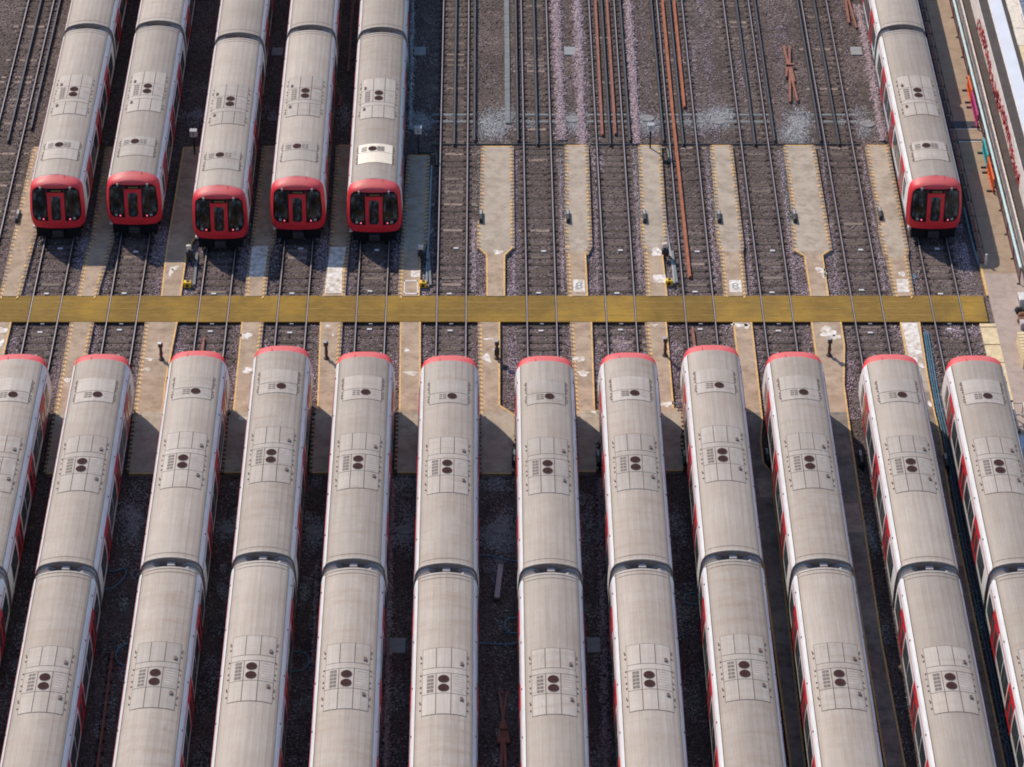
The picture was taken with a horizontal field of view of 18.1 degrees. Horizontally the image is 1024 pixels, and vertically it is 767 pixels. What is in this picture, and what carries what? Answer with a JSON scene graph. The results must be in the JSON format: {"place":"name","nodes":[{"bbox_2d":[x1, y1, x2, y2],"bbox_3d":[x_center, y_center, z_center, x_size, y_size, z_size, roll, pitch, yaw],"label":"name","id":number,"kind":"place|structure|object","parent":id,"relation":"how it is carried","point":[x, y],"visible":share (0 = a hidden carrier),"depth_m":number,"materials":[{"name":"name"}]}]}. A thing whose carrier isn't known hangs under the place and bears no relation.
{"place":"outdoors","nodes":[
{"label":"outdoors","id":0,"kind":"place"},
{"bbox_2d":[308,559,321,688],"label":"stone ridge","id":1,"kind":"structure","parent":0,"point":[314,629],"depth_m":144.00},
{"bbox_2d":[381,478,397,766],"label":"rail","id":2,"kind":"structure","parent":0,"point":[388,674],"depth_m":142.55,"materials":[{"name":"metal"}]},
{"bbox_2d":[406,0,416,129],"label":"stone ridge","id":3,"kind":"structure","parent":0,"point":[411,63],"depth_m":185.16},
{"bbox_2d":[0,0,1023,766],"bbox_3d":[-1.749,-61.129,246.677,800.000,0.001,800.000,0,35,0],"label":"ground","id":4,"kind":"structure","parent":0,"point":[218,608],"depth_m":167.79,"materials":[{"name":"gravel"}]},
{"bbox_2d":[0,322,11,355],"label":"walkway","id":5,"kind":"structure","parent":4,"relation":"on","point":[5,328],"depth_m":162.64,"materials":[{"name":"beige concrete"}]},
{"bbox_2d":[0,147,38,298],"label":"walkway","id":6,"kind":"structure","parent":4,"relation":"on","point":[23,241],"depth_m":169.41,"materials":[{"name":"beige concrete"}]},
{"bbox_2d":[0,0,61,244],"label":"railway track","id":7,"kind":"structure","parent":4,"relation":"on","point":[27,117],"depth_m":183.30,"materials":[{"name":"metal"}]},
{"bbox_2d":[0,0,129,673],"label":"railway track","id":8,"kind":"structure","parent":4,"relation":"on","point":[63,291],"depth_m":166.25,"materials":[{"name":"brown metal"}]},
{"bbox_2d":[0,354,51,664],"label":"metro train","id":9,"kind":"object","parent":8,"relation":"on","point":[25,392],"visible":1,"depth_m":149.48,"materials":[{"name":"grey paint"}]},
{"bbox_2d":[30,0,127,239],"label":"metro train","id":10,"kind":"object","parent":8,"relation":"on","point":[65,167],"visible":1,"depth_m":174.09,"materials":[{"name":"grey paint"}]},
{"bbox_2d":[44,322,93,476],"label":"walkway","id":11,"kind":"structure","parent":4,"relation":"on","point":[79,338],"depth_m":159.71,"materials":[{"name":"beige concrete"}]},
{"bbox_2d":[77,147,115,298],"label":"walkway","id":12,"kind":"structure","parent":4,"relation":"on","point":[98,251],"depth_m":169.68,"materials":[{"name":"beige concrete"}]},
{"bbox_2d":[94,651,115,766],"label":"spare rail","id":13,"kind":"object","parent":4,"relation":"on","point":[104,716],"visible":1,"depth_m":138.97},
{"bbox_2d":[77,0,196,763],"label":"railway track","id":14,"kind":"structure","parent":4,"relation":"on","point":[141,291],"depth_m":166.61,"materials":[{"name":"brown metal"}]},
{"bbox_2d":[0,354,133,766],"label":"metro train","id":15,"kind":"object","parent":14,"relation":"on","point":[44,728],"visible":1,"depth_m":142.01,"materials":[{"name":"red paint"}]},
{"bbox_2d":[107,0,195,235],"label":"metro train","id":16,"kind":"object","parent":14,"relation":"on","point":[140,161],"visible":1,"depth_m":174.22,"materials":[{"name":"red paint"}]},
{"bbox_2d":[127,322,177,476],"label":"walkway","id":17,"kind":"structure","parent":4,"relation":"on","point":[153,370],"depth_m":158.25,"materials":[{"name":"beige concrete"}]},
{"bbox_2d":[161,147,199,295],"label":"walkway","id":18,"kind":"structure","parent":4,"relation":"on","point":[181,235],"depth_m":170.94,"materials":[{"name":"beige concrete"}]},
{"bbox_2d":[219,524,235,534],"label":"manhole cover","id":19,"kind":"object","parent":4,"relation":"on","point":[227,529],"visible":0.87,"depth_m":149.74,"materials":[{"name":"metal"}]},
{"bbox_2d":[184,21,271,763],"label":"railway track","id":20,"kind":"structure","parent":4,"relation":"on","point":[202,291],"depth_m":166.21,"materials":[{"name":"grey metal"}]},
{"bbox_2d":[112,351,229,766],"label":"metro train","id":21,"kind":"object","parent":20,"relation":"on","point":[154,729],"visible":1,"depth_m":142.19,"materials":[{"name":"red paint"}]},
{"bbox_2d":[192,0,273,249],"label":"metro train","id":22,"kind":"object","parent":20,"relation":"on","point":[222,192],"visible":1,"depth_m":173.47,"materials":[{"name":"red paint"}]},
{"bbox_2d":[221,322,263,475],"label":"walkway","id":23,"kind":"structure","parent":4,"relation":"on","point":[251,338],"depth_m":157.94,"materials":[{"name":"beige concrete"}]},
{"bbox_2d":[244,146,276,298],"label":"walkway","id":24,"kind":"structure","parent":4,"relation":"on","point":[263,239],"depth_m":170.45,"materials":[{"name":"beige concrete"}]},
{"bbox_2d":[266,229,323,372],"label":"railway track","id":25,"kind":"structure","parent":4,"relation":"on","point":[308,291],"depth_m":166.89,"materials":[{"name":"brown metal"}]},
{"bbox_2d":[211,346,312,766],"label":"metro train","id":26,"kind":"object","parent":25,"relation":"on","point":[252,707],"visible":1,"depth_m":141.95,"materials":[{"name":"red paint"}]},
{"bbox_2d":[270,0,342,240],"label":"metro train","id":27,"kind":"object","parent":25,"relation":"on","point":[299,187],"visible":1,"depth_m":173.83,"materials":[{"name":"red paint"}]},
{"bbox_2d":[305,525,322,534],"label":"manhole cover","id":28,"kind":"object","parent":4,"relation":"on","point":[314,530],"visible":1,"depth_m":149.71,"materials":[{"name":"metal"}]},
{"bbox_2d":[309,322,342,475],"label":"walkway","id":29,"kind":"structure","parent":4,"relation":"on","point":[331,333],"depth_m":158.17,"materials":[{"name":"beige concrete"}]},
{"bbox_2d":[322,145,350,295],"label":"walkway","id":30,"kind":"structure","parent":4,"relation":"on","point":[337,264],"depth_m":170.61,"materials":[{"name":"beige concrete"}]},
{"bbox_2d":[347,0,353,72],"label":"spare rail","id":31,"kind":"object","parent":4,"relation":"on","point":[350,38],"visible":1,"depth_m":188.31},
{"bbox_2d":[344,229,399,364],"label":"railway track","id":32,"kind":"structure","parent":4,"relation":"on","point":[386,292],"depth_m":166.85,"materials":[{"name":"grey metal"}]},
{"bbox_2d":[308,352,394,766],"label":"metro train","id":33,"kind":"object","parent":32,"relation":"on","point":[347,718],"visible":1,"depth_m":142.16,"materials":[{"name":"red paint"}]},
{"bbox_2d":[347,0,410,243],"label":"metro train","id":34,"kind":"object","parent":32,"relation":"on","point":[375,188],"visible":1,"depth_m":173.68,"materials":[{"name":"red paint"}]},
{"bbox_2d":[390,638,405,653],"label":"manhole cover","id":35,"kind":"object","parent":4,"relation":"on","point":[397,645],"visible":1,"depth_m":142.87,"materials":[{"name":"metal"}]},
{"bbox_2d":[395,525,412,534],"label":"manhole cover","id":36,"kind":"object","parent":4,"relation":"on","point":[403,529],"visible":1,"depth_m":149.77,"materials":[{"name":"metal"}]},
{"bbox_2d":[394,322,420,475],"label":"walkway","id":37,"kind":"structure","parent":4,"relation":"on","point":[406,437],"depth_m":158.08,"materials":[{"name":"beige concrete"}]},
{"bbox_2d":[398,155,429,298],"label":"walkway","id":38,"kind":"structure","parent":4,"relation":"on","point":[415,225],"depth_m":171.53,"materials":[{"name":"concrete"}]},
{"bbox_2d":[414,47,425,55],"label":"manhole cover","id":39,"kind":"object","parent":4,"relation":"on","point":[419,51],"visible":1,"depth_m":187.06,"materials":[{"name":"grey concrete"}]},
{"bbox_2d":[414,126,437,165],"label":"signal post","id":40,"kind":"object","parent":4,"relation":"on","point":[418,130],"visible":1,"depth_m":177.05,"materials":[{"name":"metal"}]},
{"bbox_2d":[426,165,432,282],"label":"blue pipe","id":41,"kind":"object","parent":4,"relation":"on","point":[430,186],"visible":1,"depth_m":171.87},
{"bbox_2d":[425,0,477,363],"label":"railway track","id":42,"kind":"structure","parent":4,"relation":"on","point":[467,113],"depth_m":177.68,"materials":[{"name":"metal"}]},
{"bbox_2d":[408,355,479,766],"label":"metro train","id":43,"kind":"object","parent":42,"relation":"on","point":[444,711],"visible":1,"depth_m":142.01,"materials":[{"name":"red paint"}]},
{"bbox_2d":[17,0,886,291],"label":"stone dust","id":44,"kind":"object","parent":4,"relation":"on","point":[597,266],"visible":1,"depth_m":174.29,"materials":[{"name":"gravel"}]},
{"bbox_2d":[0,0,985,420],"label":"loose stone","id":45,"kind":"object","parent":4,"relation":"on","point":[510,346],"visible":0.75,"depth_m":166.76,"materials":[{"name":"gravel"}]},
{"bbox_2d":[0,296,988,324],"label":"foot crossing","id":46,"kind":"object","parent":4,"relation":"on","point":[512,309],"visible":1,"depth_m":164.76,"materials":[{"name":"metal"}]},
{"bbox_2d":[477,146,514,295],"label":"walkway","id":47,"kind":"structure","parent":4,"relation":"on","point":[495,239],"depth_m":172.30,"materials":[{"name":"concrete"}]},
{"bbox_2d":[478,322,514,476],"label":"walkway","id":48,"kind":"structure","parent":4,"relation":"on","point":[497,433],"depth_m":156.94,"materials":[{"name":"beige concrete"}]},
{"bbox_2d":[494,564,502,601],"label":"timber plank","id":49,"kind":"object","parent":4,"relation":"on","point":[498,583],"visible":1,"depth_m":146.28,"materials":[{"name":"wood"}]},
{"bbox_2d":[497,691,509,766],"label":"rail stretcher","id":50,"kind":"object","parent":4,"relation":"on","point":[503,738],"visible":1,"depth_m":137.89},
{"bbox_2d":[0,101,1008,766],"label":"crushed stone","id":51,"kind":"object","parent":4,"relation":"on","point":[136,523],"visible":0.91,"depth_m":150.07,"materials":[{"name":"gravel"}]},
{"bbox_2d":[504,0,509,123],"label":"cable trough","id":52,"kind":"object","parent":4,"relation":"on","point":[507,62],"visible":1,"depth_m":185.98,"materials":[{"name":"concrete"}]},
{"bbox_2d":[512,0,567,363],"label":"railway track","id":53,"kind":"structure","parent":4,"relation":"on","point":[523,114],"depth_m":177.67,"materials":[{"name":"metal"}]},
{"bbox_2d":[515,356,589,766],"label":"metro train","id":54,"kind":"object","parent":53,"relation":"on","point":[553,722],"visible":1,"depth_m":142.01,"materials":[{"name":"red paint"}]},
{"bbox_2d":[548,0,570,140],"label":"stone ridge","id":55,"kind":"structure","parent":4,"relation":"on","point":[559,76],"depth_m":185.25,"materials":[{"name":"gravel"}]},
{"bbox_2d":[564,145,591,296],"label":"walkway","id":56,"kind":"structure","parent":4,"relation":"on","point":[578,237],"depth_m":171.92,"materials":[{"name":"concrete"}]},
{"bbox_2d":[570,322,600,474],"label":"walkway","id":57,"kind":"structure","parent":4,"relation":"on","point":[587,415],"depth_m":158.35,"materials":[{"name":"beige concrete"}]},
{"bbox_2d":[586,637,600,652],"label":"manhole cover","id":58,"kind":"object","parent":4,"relation":"on","point":[592,643],"visible":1,"depth_m":142.99,"materials":[{"name":"metal"}]},
{"bbox_2d":[581,0,647,365],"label":"railway track","id":59,"kind":"structure","parent":4,"relation":"on","point":[625,178],"depth_m":177.31,"materials":[{"name":"metal"}]},
{"bbox_2d":[594,0,603,135],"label":"spare rail","id":60,"kind":"object","parent":59,"relation":"on","point":[599,70],"visible":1,"depth_m":185.26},
{"bbox_2d":[606,0,616,134],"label":"spare rail","id":61,"kind":"object","parent":59,"relation":"on","point":[611,69],"visible":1,"depth_m":185.29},
{"bbox_2d":[598,353,687,766],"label":"metro train","id":62,"kind":"object","parent":59,"relation":"on","point":[649,718],"visible":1,"depth_m":142.22,"materials":[{"name":"red paint"}]},
{"bbox_2d":[432,143,859,144],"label":"cross cable","id":63,"kind":"object","parent":4,"relation":"on","point":[646,143],"visible":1,"depth_m":178.58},
{"bbox_2d":[638,145,667,295],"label":"walkway","id":64,"kind":"structure","parent":4,"relation":"on","point":[653,232],"depth_m":172.04,"materials":[{"name":"concrete"}]},
{"bbox_2d":[647,123,670,162],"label":"signal post","id":65,"kind":"object","parent":4,"relation":"on","point":[650,127],"visible":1,"depth_m":177.18,"materials":[{"name":"metal"}]},
{"bbox_2d":[645,322,684,473],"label":"walkway","id":66,"kind":"structure","parent":4,"relation":"on","point":[671,418],"depth_m":157.81,"materials":[{"name":"beige concrete"}]},
{"bbox_2d":[665,205,675,284],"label":"grey pipe","id":67,"kind":"object","parent":4,"relation":"on","point":[674,283],"visible":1,"depth_m":169.38,"materials":[{"name":"metal"}]},
{"bbox_2d":[648,0,726,371],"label":"railway track","id":68,"kind":"structure","parent":4,"relation":"on","point":[666,116],"depth_m":177.75,"materials":[{"name":"metal"}]},
{"bbox_2d":[661,0,691,277],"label":"spare rail","id":69,"kind":"object","parent":68,"relation":"on","point":[676,147],"visible":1,"depth_m":178.42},
{"bbox_2d":[672,0,685,107],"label":"spare rail","id":70,"kind":"object","parent":68,"relation":"on","point":[679,55],"visible":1,"depth_m":186.68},
{"bbox_2d":[680,345,786,766],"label":"metro train","id":71,"kind":"object","parent":68,"relation":"on","point":[745,722],"visible":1,"depth_m":142.13,"materials":[{"name":"red paint"}]},
{"bbox_2d":[710,145,747,297],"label":"walkway","id":72,"kind":"structure","parent":4,"relation":"on","point":[729,239],"depth_m":171.61,"materials":[{"name":"concrete"}]},
{"bbox_2d":[714,0,807,762],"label":"railway track","id":73,"kind":"structure","parent":4,"relation":"on","point":[748,203],"depth_m":177.74,"materials":[{"name":"metal"}]},
{"bbox_2d":[762,352,882,766],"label":"metro train","id":74,"kind":"object","parent":73,"relation":"on","point":[840,727],"visible":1,"depth_m":142.35,"materials":[{"name":"red paint"}]},
{"bbox_2d":[731,322,805,766],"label":"walkway","id":75,"kind":"structure","parent":4,"relation":"on","point":[770,542],"depth_m":148.21,"materials":[{"name":"beige concrete"}]},
{"bbox_2d":[782,45,798,102],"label":"rail stretcher","id":76,"kind":"object","parent":4,"relation":"on","point":[788,65],"visible":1,"depth_m":185.04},
{"bbox_2d":[783,145,832,295],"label":"walkway","id":77,"kind":"structure","parent":4,"relation":"on","point":[811,241],"depth_m":172.36,"materials":[{"name":"concrete"}]},
{"bbox_2d":[845,0,857,28],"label":"rail stretcher","id":78,"kind":"object","parent":4,"relation":"on","point":[852,13],"visible":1,"depth_m":190.94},
{"bbox_2d":[792,0,918,762],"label":"railway track","id":79,"kind":"structure","parent":4,"relation":"on","point":[820,116],"depth_m":177.30,"materials":[{"name":"metal"}]},
{"bbox_2d":[858,354,996,766],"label":"metro train","id":80,"kind":"object","parent":79,"relation":"on","point":[950,723],"visible":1,"depth_m":142.27,"materials":[{"name":"red paint"}]},
{"bbox_2d":[811,322,905,766],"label":"walkway","id":81,"kind":"structure","parent":4,"relation":"on","point":[883,700],"depth_m":149.22,"materials":[{"name":"beige concrete"}]},
{"bbox_2d":[865,145,914,298],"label":"walkway","id":82,"kind":"structure","parent":4,"relation":"on","point":[893,238],"depth_m":171.89,"materials":[{"name":"concrete"}]},
{"bbox_2d":[859,0,1014,762],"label":"railway track","id":83,"kind":"structure","parent":4,"relation":"on","point":[956,291],"depth_m":166.62,"materials":[{"name":"metal"}]},
{"bbox_2d":[862,0,961,239],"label":"metro train","id":84,"kind":"object","parent":83,"relation":"on","point":[925,167],"visible":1,"depth_m":174.50,"materials":[{"name":"red paint"}]},
{"bbox_2d":[942,355,1023,766],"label":"metro train","id":85,"kind":"object","parent":83,"relation":"on","point":[988,456],"visible":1,"depth_m":146.48,"materials":[{"name":"red paint"}]},
{"bbox_2d":[900,322,1005,766],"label":"walkway","id":86,"kind":"structure","parent":4,"relation":"on","point":[912,338],"depth_m":150.13,"materials":[{"name":"concrete"}]},
{"bbox_2d":[919,0,987,264],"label":"railing","id":87,"kind":"object","parent":4,"relation":"on","point":[970,213],"visible":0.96,"depth_m":178.82,"materials":[{"name":"metal"}]},
{"bbox_2d":[927,331,989,636],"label":"blue pipe","id":88,"kind":"object","parent":4,"relation":"on","point":[957,478],"visible":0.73,"depth_m":153.03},
{"bbox_2d":[923,332,1009,766],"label":"blue pipe","id":89,"kind":"object","parent":4,"relation":"on","point":[965,556],"visible":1,"depth_m":147.93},
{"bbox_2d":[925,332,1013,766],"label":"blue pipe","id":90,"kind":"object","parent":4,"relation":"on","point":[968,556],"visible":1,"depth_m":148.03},
{"bbox_2d":[963,207,979,266],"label":"blue pipe","id":91,"kind":"object","parent":4,"relation":"on","point":[969,231],"visible":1,"depth_m":170.75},
{"bbox_2d":[976,252,988,296],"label":"kerb","id":92,"kind":"structure","parent":4,"relation":"on","point":[984,281],"depth_m":167.44,"materials":[{"name":"yellow paint"}]},
{"bbox_2d":[957,0,1023,265],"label":"kerb","id":93,"kind":"structure","parent":4,"relation":"on","point":[992,133],"depth_m":179.48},
{"bbox_2d":[979,324,1012,401],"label":"timber boarding","id":94,"kind":"object","parent":4,"relation":"on","point":[990,337],"visible":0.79,"depth_m":162.53,"materials":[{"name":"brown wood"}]},
{"bbox_2d":[970,0,1023,206],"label":"graffiti wall","id":95,"kind":"structure","parent":4,"relation":"on","point":[1006,106],"depth_m":181.53,"materials":[{"name":"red paint"}]},
{"bbox_2d":[987,0,1023,134],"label":"store shed","id":96,"kind":"structure","parent":4,"relation":"on","point":[1007,18],"depth_m":185.03,"materials":[{"name":"white metal"}]},
{"bbox_2d":[570,0,590,145],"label":"stone ridge","id":97,"kind":"structure","parent":0,"point":[579,67],"depth_m":185.23,"materials":[{"name":"gravel"}]},
{"bbox_2d":[594,478,613,766],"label":"stone ridge","id":98,"kind":"structure","parent":0,"point":[604,683],"depth_m":143.83,"materials":[{"name":"gravel"}]},
{"bbox_2d":[622,0,643,144],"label":"stone ridge","id":99,"kind":"structure","parent":0,"point":[635,128],"depth_m":185.07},
{"bbox_2d":[850,4,888,141],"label":"stone ridge","id":100,"kind":"structure","parent":0,"point":[880,123],"depth_m":184.99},
{"bbox_2d":[922,0,1022,272],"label":"path","id":101,"kind":"structure","parent":0,"point":[994,237],"depth_m":178.45,"materials":[{"name":"concrete"}]},
{"bbox_2d":[951,121,978,129],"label":"drain cover","id":102,"kind":"object","parent":101,"relation":"on","point":[962,125],"visible":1,"depth_m":180.28,"materials":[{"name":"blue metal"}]},
{"bbox_2d":[962,75,972,102],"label":"plastic barrier","id":103,"kind":"object","parent":101,"relation":"on","point":[969,88],"visible":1,"depth_m":182.57,"materials":[{"name":"plastic"}]},
{"bbox_2d":[966,91,978,127],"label":"plastic barrier","id":104,"kind":"object","parent":101,"relation":"on","point":[973,106],"visible":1,"depth_m":180.64,"materials":[{"name":"plastic"}]},
{"bbox_2d":[977,137,988,167],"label":"plastic barrier","id":105,"kind":"object","parent":101,"relation":"on","point":[984,152],"visible":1,"depth_m":176.90,"materials":[{"name":"plastic"}]},
{"bbox_2d":[949,0,1021,283],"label":"handrail fence","id":106,"kind":"object","parent":101,"relation":"on","point":[991,154],"visible":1,"depth_m":177.14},
{"bbox_2d":[982,156,994,191],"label":"plastic barrier","id":107,"kind":"object","parent":101,"relation":"on","point":[989,171],"visible":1,"depth_m":174.92,"materials":[{"name":"plastic"}]},
{"bbox_2d":[962,0,1023,241],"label":"fence","id":108,"kind":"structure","parent":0,"point":[1005,154],"depth_m":181.31,"materials":[{"name":"metal"}]},
{"bbox_2d":[984,273,1023,433],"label":"path","id":109,"kind":"structure","parent":0,"point":[1003,289],"depth_m":164.04,"materials":[{"name":"concrete"}]},
{"bbox_2d":[1011,402,1023,435],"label":"steel frame","id":110,"kind":"object","parent":109,"relation":"on","point":[1015,414],"visible":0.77,"depth_m":156.33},
{"bbox_2d":[1014,306,1023,322],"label":"sack pile","id":111,"kind":"object","parent":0,"point":[1019,310],"visible":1,"depth_m":164.39,"materials":[{"name":"fabric"}]},
{"bbox_2d":[1016,332,1023,368],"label":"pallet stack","id":112,"kind":"object","parent":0,"point":[1020,340],"visible":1,"depth_m":161.67,"materials":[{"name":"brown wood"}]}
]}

